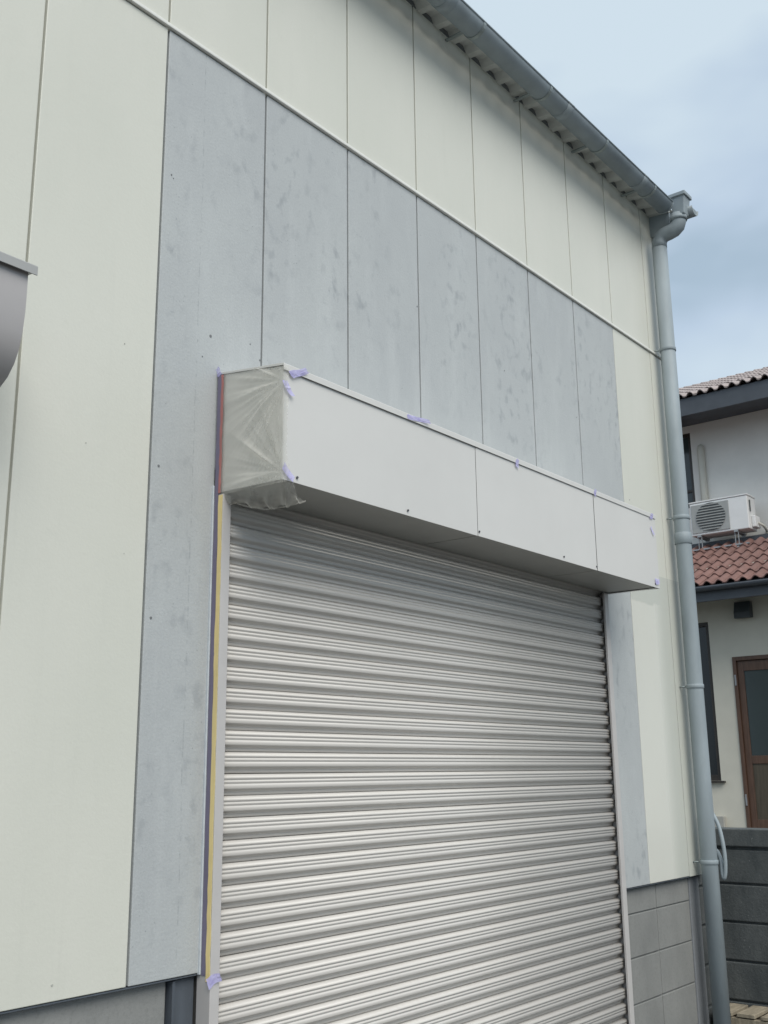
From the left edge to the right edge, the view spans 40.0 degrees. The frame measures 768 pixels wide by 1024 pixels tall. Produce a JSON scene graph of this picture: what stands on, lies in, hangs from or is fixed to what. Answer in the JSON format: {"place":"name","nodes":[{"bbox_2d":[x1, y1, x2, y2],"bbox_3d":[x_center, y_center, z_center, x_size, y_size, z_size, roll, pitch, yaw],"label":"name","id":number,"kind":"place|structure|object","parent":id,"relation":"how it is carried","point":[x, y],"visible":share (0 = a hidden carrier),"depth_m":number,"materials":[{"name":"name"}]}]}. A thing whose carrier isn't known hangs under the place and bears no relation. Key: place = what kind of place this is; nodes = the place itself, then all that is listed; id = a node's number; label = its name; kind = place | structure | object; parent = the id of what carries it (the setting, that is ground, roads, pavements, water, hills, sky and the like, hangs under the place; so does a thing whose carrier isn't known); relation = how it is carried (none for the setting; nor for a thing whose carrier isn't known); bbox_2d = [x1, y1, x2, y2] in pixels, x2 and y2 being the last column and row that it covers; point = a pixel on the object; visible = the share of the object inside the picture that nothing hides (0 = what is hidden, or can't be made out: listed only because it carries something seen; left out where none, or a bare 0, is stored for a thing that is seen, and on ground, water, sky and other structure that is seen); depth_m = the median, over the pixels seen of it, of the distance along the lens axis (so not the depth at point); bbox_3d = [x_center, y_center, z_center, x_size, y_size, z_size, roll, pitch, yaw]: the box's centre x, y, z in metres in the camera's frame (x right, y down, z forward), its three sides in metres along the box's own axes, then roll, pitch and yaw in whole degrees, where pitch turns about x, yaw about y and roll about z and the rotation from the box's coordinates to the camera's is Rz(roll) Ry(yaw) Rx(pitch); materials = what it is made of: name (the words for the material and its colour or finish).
{"place":"outdoors","nodes":[
{"label":"outdoors","id":0,"kind":"place"},
{"bbox_2d":[464,0,767,387],"label":"sky","id":1,"kind":"structure","parent":0,"point":[680,87],"materials":[{"name":"blue"}]},
{"bbox_2d":[679,367,767,827],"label":"neighbour house","id":2,"kind":"structure","parent":0,"point":[724,421],"depth_m":13.20,"materials":[{"name":"white paint"}]},
{"bbox_2d":[683,433,695,507],"bbox_3d":[4.166,-0.536,15.544,0.845,1.120,0.080,-12,-18,37],"label":"window","id":3,"kind":"structure","parent":2,"relation":"in","point":[686,437],"depth_m":15.33,"materials":[{"name":"black glass"}]},
{"bbox_2d":[698,622,725,782],"bbox_3d":[3.831,2.408,13.358,0.853,1.967,0.150,-12,-18,37],"label":"window","id":4,"kind":"structure","parent":2,"relation":"in","point":[712,735],"depth_m":13.19,"materials":[{"name":"black glass"}]},
{"bbox_2d":[688,493,767,552],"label":"air conditioner","id":5,"kind":"object","parent":2,"relation":"on","point":[735,515],"visible":0.94,"depth_m":14.31,"materials":[{"name":"white metal"}]},
{"bbox_2d":[732,654,767,827],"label":"door","id":6,"kind":"structure","parent":2,"relation":"in","point":[750,673],"depth_m":12.76,"materials":[{"name":"brown wood"}]},
{"label":"ground","id":7,"kind":"structure","parent":0,"visible":0},
{"bbox_2d":[0,0,708,1023],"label":"workshop building","id":8,"kind":"structure","parent":7,"relation":"on","point":[404,206],"depth_m":3.52,"materials":[{"name":"beige paint"}]},
{"bbox_2d":[0,251,37,386],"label":"metal hood","id":9,"kind":"object","parent":8,"relation":"attached to","point":[15,272],"visible":1,"depth_m":2.57,"materials":[{"name":"metal"}]},
{"bbox_2d":[197,486,214,974],"bbox_3d":[-0.533,0.615,3.171,0.011,1.438,0.007,-12,-18,37],"label":"caulk bead","id":10,"kind":"object","parent":8,"relation":"attached to","point":[205,743],"visible":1,"depth_m":3.15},
{"bbox_2d":[192,362,659,1023],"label":"roller shutter","id":11,"kind":"object","parent":8,"relation":"attached to","point":[418,808],"visible":0.95,"depth_m":3.82,"materials":[{"name":"metal"}]},
{"bbox_2d":[201,374,221,975],"bbox_3d":[-0.521,0.434,3.208,0.020,1.812,0.002,-12,-18,37],"label":"masking tape","id":12,"kind":"object","parent":11,"relation":"attached to","point":[207,819],"visible":1,"depth_m":3.18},
{"bbox_2d":[205,494,222,981],"bbox_3d":[-0.506,0.636,3.147,0.020,1.420,0.002,-12,-18,37],"label":"masking tape","id":13,"kind":"object","parent":11,"relation":"attached to","point":[214,726],"visible":1,"depth_m":3.14,"materials":[{"name":"beige paper"}]},
{"bbox_2d":[206,973,221,989],"bbox_3d":[-0.479,1.322,2.973,0.009,0.041,0.053,-12,-18,37],"label":"tape scrap","id":14,"kind":"object","parent":11,"relation":"attached to","point":[212,979],"visible":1,"depth_m":2.98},
{"bbox_2d":[216,366,221,376],"bbox_3d":[-0.536,-0.455,3.429,0.026,0.038,0.003,-12,-18,37],"label":"tape scrap","id":15,"kind":"object","parent":11,"relation":"attached to","point":[219,373],"visible":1,"depth_m":3.43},
{"bbox_2d":[218,375,223,492],"bbox_3d":[-0.520,-0.252,3.369,0.012,0.396,0.002,-12,-18,37],"label":"masking tape","id":16,"kind":"object","parent":11,"relation":"attached to","point":[220,442],"visible":1,"depth_m":3.37,"materials":[{"name":"red paper"}]},
{"bbox_2d":[228,383,305,509],"bbox_3d":[-0.402,-0.239,3.292,0.294,0.468,0.131,-5,-14,16],"label":"plastic sheet","id":17,"kind":"object","parent":11,"relation":"attached to","point":[282,504],"visible":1,"depth_m":3.26,"materials":[{"name":"white"}]},
{"bbox_2d":[282,462,294,481],"bbox_3d":[-0.287,-0.120,3.179,0.003,0.058,0.052,-12,-18,37],"label":"tape scrap","id":18,"kind":"object","parent":11,"relation":"attached to","point":[288,473],"visible":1,"depth_m":3.18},
{"bbox_2d":[283,380,294,395],"bbox_3d":[-0.291,-0.381,3.241,0.003,0.046,0.056,-12,-18,37],"label":"tape scrap","id":19,"kind":"object","parent":11,"relation":"attached to","point":[288,388],"visible":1,"depth_m":3.24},
{"bbox_2d":[289,367,308,377],"bbox_3d":[-0.264,-0.433,3.287,0.006,0.049,0.087,-12,-18,37],"label":"tape scrap","id":20,"kind":"object","parent":11,"relation":"attached to","point":[298,373],"visible":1,"depth_m":3.29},
{"bbox_2d":[407,414,430,423],"bbox_3d":[0.125,-0.329,3.755,0.010,0.023,0.130,-12,-18,37],"label":"tape scrap","id":21,"kind":"object","parent":11,"relation":"attached to","point":[415,418],"visible":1,"depth_m":3.76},
{"bbox_2d":[427,0,673,213],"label":"gutter","id":22,"kind":"object","parent":8,"relation":"attached to","point":[480,32],"visible":1,"depth_m":5.32,"materials":[{"name":"plastic"}]},
{"bbox_2d":[652,190,730,1023],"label":"downpipe","id":23,"kind":"object","parent":8,"relation":"attached to","point":[682,212],"visible":0.96,"depth_m":5.89,"materials":[{"name":"plastic"}]},
{"bbox_2d":[714,813,726,879],"bbox_3d":[1.780,1.762,5.641,0.032,0.381,0.113,8,-16,-31],"label":"hose","id":24,"kind":"object","parent":23,"relation":"hanging from","point":[723,866],"visible":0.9,"depth_m":5.59,"materials":[{"name":"plastic"}]},
{"bbox_2d":[698,827,767,1023],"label":"block wall","id":25,"kind":"structure","parent":7,"relation":"on","point":[744,892],"depth_m":5.78,"materials":[{"name":"grey concrete"}]},
{"bbox_2d":[730,1003,767,1023],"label":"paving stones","id":26,"kind":"object","parent":7,"relation":"on","point":[744,1014],"visible":0.69,"depth_m":5.50,"materials":[{"name":"beige stone"}]}
]}

